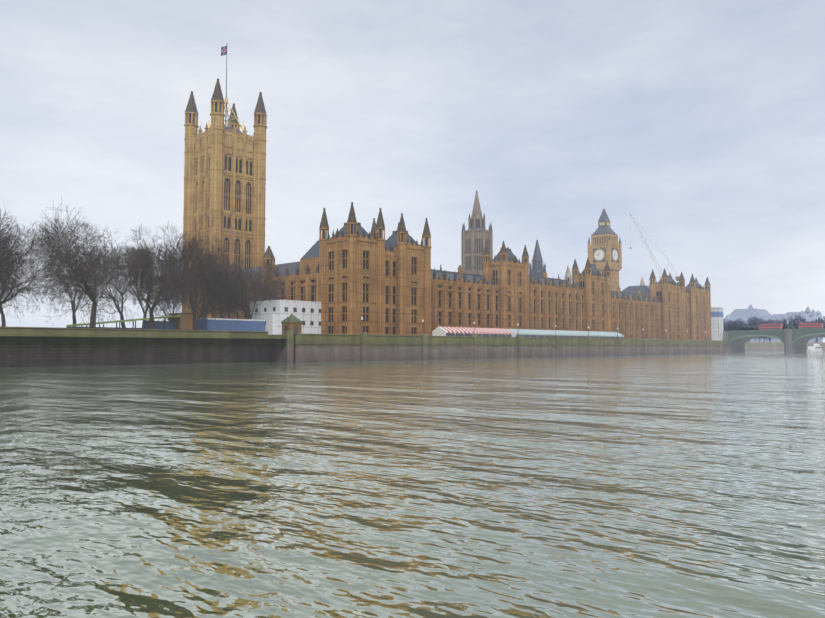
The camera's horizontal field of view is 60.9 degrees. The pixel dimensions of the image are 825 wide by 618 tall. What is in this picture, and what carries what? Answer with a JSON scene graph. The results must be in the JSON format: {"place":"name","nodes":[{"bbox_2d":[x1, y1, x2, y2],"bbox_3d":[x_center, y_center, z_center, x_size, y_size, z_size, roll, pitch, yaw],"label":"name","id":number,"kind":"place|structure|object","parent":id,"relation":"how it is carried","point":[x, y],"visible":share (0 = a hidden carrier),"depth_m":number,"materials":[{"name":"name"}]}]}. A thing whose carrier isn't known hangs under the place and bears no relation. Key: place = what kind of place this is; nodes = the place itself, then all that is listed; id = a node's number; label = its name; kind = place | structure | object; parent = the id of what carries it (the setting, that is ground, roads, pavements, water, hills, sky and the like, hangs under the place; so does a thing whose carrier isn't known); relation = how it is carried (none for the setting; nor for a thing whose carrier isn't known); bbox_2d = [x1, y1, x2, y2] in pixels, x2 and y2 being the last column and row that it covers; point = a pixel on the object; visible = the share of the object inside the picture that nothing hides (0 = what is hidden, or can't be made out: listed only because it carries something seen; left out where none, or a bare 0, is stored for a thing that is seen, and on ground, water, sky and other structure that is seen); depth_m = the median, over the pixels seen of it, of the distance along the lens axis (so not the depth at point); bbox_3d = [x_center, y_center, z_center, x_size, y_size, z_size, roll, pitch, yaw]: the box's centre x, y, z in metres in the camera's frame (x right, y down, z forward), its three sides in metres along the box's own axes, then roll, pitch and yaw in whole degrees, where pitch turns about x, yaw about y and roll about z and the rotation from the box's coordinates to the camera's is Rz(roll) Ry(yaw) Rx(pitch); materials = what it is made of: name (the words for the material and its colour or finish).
{"place":"outdoors","nodes":[
{"label":"outdoors","id":0,"kind":"place"},
{"bbox_2d":[0,336,243,338],"bbox_3d":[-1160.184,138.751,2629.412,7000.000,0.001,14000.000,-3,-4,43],"label":"bank ground","id":1,"kind":"structure","parent":0,"point":[125,337],"depth_m":141.09,"materials":[{"name":"green plant"}]},
{"bbox_2d":[0,246,32,326],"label":"plane tree","id":2,"kind":"object","parent":1,"relation":"on","point":[3,321],"visible":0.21,"depth_m":179.14,"materials":[{"name":"brown plant"}]},
{"bbox_2d":[0,205,46,303],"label":"plane tree","id":3,"kind":"object","parent":1,"relation":"on","point":[4,239],"visible":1,"depth_m":132.61,"materials":[{"name":"brown plant"}]},
{"bbox_2d":[0,213,83,321],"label":"plane tree","id":4,"kind":"object","parent":1,"relation":"on","point":[5,299],"visible":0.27,"depth_m":158.56,"materials":[{"name":"brown plant"}]},
{"bbox_2d":[7,197,134,327],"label":"plane tree","id":5,"kind":"object","parent":1,"relation":"on","point":[76,271],"visible":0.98,"depth_m":146.65,"materials":[{"name":"brown plant"}]},
{"bbox_2d":[37,238,107,326],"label":"plane tree","id":6,"kind":"object","parent":1,"relation":"on","point":[73,300],"visible":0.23,"depth_m":176.62,"materials":[{"name":"brown plant"}]},
{"bbox_2d":[81,240,153,327],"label":"plane tree","id":7,"kind":"object","parent":1,"relation":"on","point":[117,304],"visible":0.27,"depth_m":183.09,"materials":[{"name":"brown plant"}]},
{"bbox_2d":[104,243,179,327],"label":"plane tree","id":8,"kind":"object","parent":1,"relation":"on","point":[138,295],"visible":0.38,"depth_m":175.88,"materials":[{"name":"brown plant"}]},
{"bbox_2d":[108,222,202,328],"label":"plane tree","id":9,"kind":"object","parent":1,"relation":"on","point":[171,267],"visible":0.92,"depth_m":158.47,"materials":[{"name":"brown plant"}]},
{"bbox_2d":[131,275,192,320],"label":"plane tree","id":10,"kind":"object","parent":1,"relation":"on","point":[163,310],"visible":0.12,"depth_m":206.84,"materials":[{"name":"brown plant"}]},
{"bbox_2d":[150,231,236,329],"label":"plane tree","id":11,"kind":"object","parent":1,"relation":"on","point":[210,257],"visible":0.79,"depth_m":171.10,"materials":[{"name":"brown plant"}]},
{"bbox_2d":[159,255,249,318],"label":"plane tree","id":12,"kind":"object","parent":1,"relation":"on","point":[228,310],"visible":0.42,"depth_m":186.85,"materials":[{"name":"brown plant"}]},
{"bbox_2d":[176,252,252,318],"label":"plane tree","id":13,"kind":"object","parent":1,"relation":"on","point":[199,316],"visible":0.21,"depth_m":194.17,"materials":[{"name":"brown plant"}]},
{"bbox_2d":[198,283,245,318],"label":"plane tree","id":14,"kind":"object","parent":1,"relation":"on","point":[217,306],"visible":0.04,"depth_m":214.76,"materials":[{"name":"brown plant"}]},
{"bbox_2d":[182,44,266,318],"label":"tower","id":15,"kind":"structure","parent":1,"relation":"on","point":[224,181],"depth_m":255.13,"materials":[{"name":"stone"}]},
{"bbox_2d":[221,46,226,55],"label":"union flag","id":16,"kind":"object","parent":15,"relation":"attached to","point":[223,50],"visible":0.96,"depth_m":260.71,"materials":[{"name":"multicoloured fabric"}]},
{"bbox_2d":[207,259,293,318],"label":"plane tree","id":17,"kind":"object","parent":1,"relation":"on","point":[268,271],"visible":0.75,"depth_m":192.54,"materials":[{"name":"brown plant"}]},
{"bbox_2d":[218,267,284,318],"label":"plane tree","id":18,"kind":"object","parent":1,"relation":"on","point":[262,296],"visible":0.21,"depth_m":208.22,"materials":[{"name":"brown plant"}]},
{"bbox_2d":[250,299,320,334],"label":"white building","id":19,"kind":"structure","parent":1,"relation":"on","point":[273,315],"depth_m":195.44,"materials":[{"name":"paint"}]},
{"bbox_2d":[0,314,824,366],"bbox_3d":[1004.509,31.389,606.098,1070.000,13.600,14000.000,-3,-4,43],"label":"river wall","id":20,"kind":"structure","parent":1,"relation":"on","point":[50,346],"depth_m":171.23,"materials":[{"name":"stone"}]},
{"bbox_2d":[281,314,302,333],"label":"kiosk","id":21,"kind":"object","parent":20,"relation":"on","point":[295,324],"visible":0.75,"depth_m":170.23,"materials":[{"name":"stone"}]},
{"bbox_2d":[207,202,711,339],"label":"palace building","id":22,"kind":"structure","parent":1,"relation":"on","point":[350,273],"depth_m":231.62,"materials":[{"name":"stone"}]},
{"bbox_2d":[461,190,492,274],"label":"tower","id":23,"kind":"structure","parent":22,"relation":"attached to","point":[476,236],"depth_m":376.64,"materials":[{"name":"grey stone"}]},
{"bbox_2d":[529,240,545,276],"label":"spire","id":24,"kind":"structure","parent":22,"relation":"on","point":[537,267],"depth_m":318.00,"materials":[{"name":"stone"}]},
{"bbox_2d":[432,327,623,338],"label":"terrace marquees","id":25,"kind":"object","parent":1,"relation":"on","point":[466,331],"visible":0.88,"depth_m":243.08,"materials":[{"name":"white fabric"}]},
{"bbox_2d":[588,208,621,291],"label":"clock tower","id":26,"kind":"structure","parent":1,"relation":"on","point":[604,245],"depth_m":435.01,"materials":[{"name":"stone"}]},
{"bbox_2d":[630,213,679,280],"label":"crane","id":27,"kind":"object","parent":1,"relation":"on","point":[676,278],"visible":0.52,"depth_m":447.37,"materials":[{"name":"painted steel"},{"name":"iron"},{"name":"concrete"}]},
{"bbox_2d":[711,307,723,340],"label":"white building","id":28,"kind":"structure","parent":1,"relation":"on","point":[717,327],"depth_m":386.39,"materials":[{"name":"white"}]},
{"bbox_2d":[724,320,733,330],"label":"embankment tree","id":29,"kind":"object","parent":1,"relation":"on","point":[730,325],"visible":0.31,"depth_m":556.26,"materials":[{"name":"grey plant"}]},
{"bbox_2d":[732,318,750,330],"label":"embankment tree","id":30,"kind":"object","parent":1,"relation":"on","point":[737,326],"visible":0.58,"depth_m":559.94,"materials":[{"name":"grey plant"}]},
{"bbox_2d":[743,316,763,341],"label":"embankment tree","id":31,"kind":"object","parent":1,"relation":"on","point":[754,325],"visible":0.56,"depth_m":551.69,"materials":[{"name":"grey plant"}]},
{"bbox_2d":[724,304,822,341],"bbox_3d":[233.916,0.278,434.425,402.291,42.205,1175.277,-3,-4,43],"label":"distant buildings","id":32,"kind":"structure","parent":1,"relation":"on","point":[763,314],"depth_m":700.49,"materials":[{"name":"stone"}]},
{"bbox_2d":[723,321,824,353],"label":"bridge","id":33,"kind":"structure","parent":1,"relation":"on","point":[795,341],"depth_m":375.19,"materials":[{"name":"green paint"}]},
{"bbox_2d":[759,324,781,329],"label":"double decker bus","id":34,"kind":"object","parent":33,"relation":"on","point":[768,326],"visible":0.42,"depth_m":379.75,"materials":[{"name":"red metal"}]},
{"bbox_2d":[799,323,822,328],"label":"double decker bus","id":35,"kind":"object","parent":33,"relation":"on","point":[810,325],"visible":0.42,"depth_m":376.04,"materials":[{"name":"red metal"}]},
{"bbox_2d":[764,318,783,341],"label":"embankment tree","id":36,"kind":"object","parent":1,"relation":"on","point":[772,321],"visible":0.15,"depth_m":556.66,"materials":[{"name":"grey plant"}]},
{"bbox_2d":[779,321,789,341],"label":"embankment tree","id":37,"kind":"object","parent":1,"relation":"on","point":[784,324],"visible":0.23,"depth_m":556.93,"materials":[{"name":"grey plant"}]},
{"bbox_2d":[781,315,809,328],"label":"embankment tree","id":38,"kind":"object","parent":1,"relation":"on","point":[795,322],"visible":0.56,"depth_m":553.70,"materials":[{"name":"grey plant"}]},
{"bbox_2d":[810,318,824,341],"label":"embankment tree","id":39,"kind":"object","parent":1,"relation":"on","point":[816,321],"visible":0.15,"depth_m":556.82,"materials":[{"name":"grey plant"}]},
{"bbox_2d":[818,315,824,327],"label":"embankment tree","id":40,"kind":"object","parent":1,"relation":"on","point":[821,319],"visible":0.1,"depth_m":560.07,"materials":[{"name":"grey plant"}]},
{"bbox_2d":[0,351,824,617],"bbox_3d":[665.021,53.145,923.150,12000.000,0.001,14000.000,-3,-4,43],"label":"river","id":41,"kind":"structure","parent":0,"point":[666,486],"depth_m":18.76,"materials":[{"name":"grey liquid"}]},
{"bbox_2d":[807,344,822,351],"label":"boat","id":42,"kind":"object","parent":41,"relation":"on","point":[816,348],"visible":0.92,"depth_m":499.87,"materials":[{"name":"white"}]},
{"bbox_2d":[0,0,824,341],"label":"sky","id":43,"kind":"structure","parent":0,"point":[702,122],"materials":[{"name":"white"}]},
{"label":"garden lawn","id":44,"kind":"structure","parent":0,"visible":0},
{"bbox_2d":[66,315,180,329],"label":"railing","id":45,"kind":"object","parent":44,"relation":"on","point":[116,321],"visible":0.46,"depth_m":161.54,"materials":[{"name":"grey metal"}]},
{"bbox_2d":[144,313,264,330],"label":"site hoarding","id":46,"kind":"object","parent":44,"relation":"on","point":[216,324],"visible":0.65,"depth_m":178.06,"materials":[{"name":"blue"}]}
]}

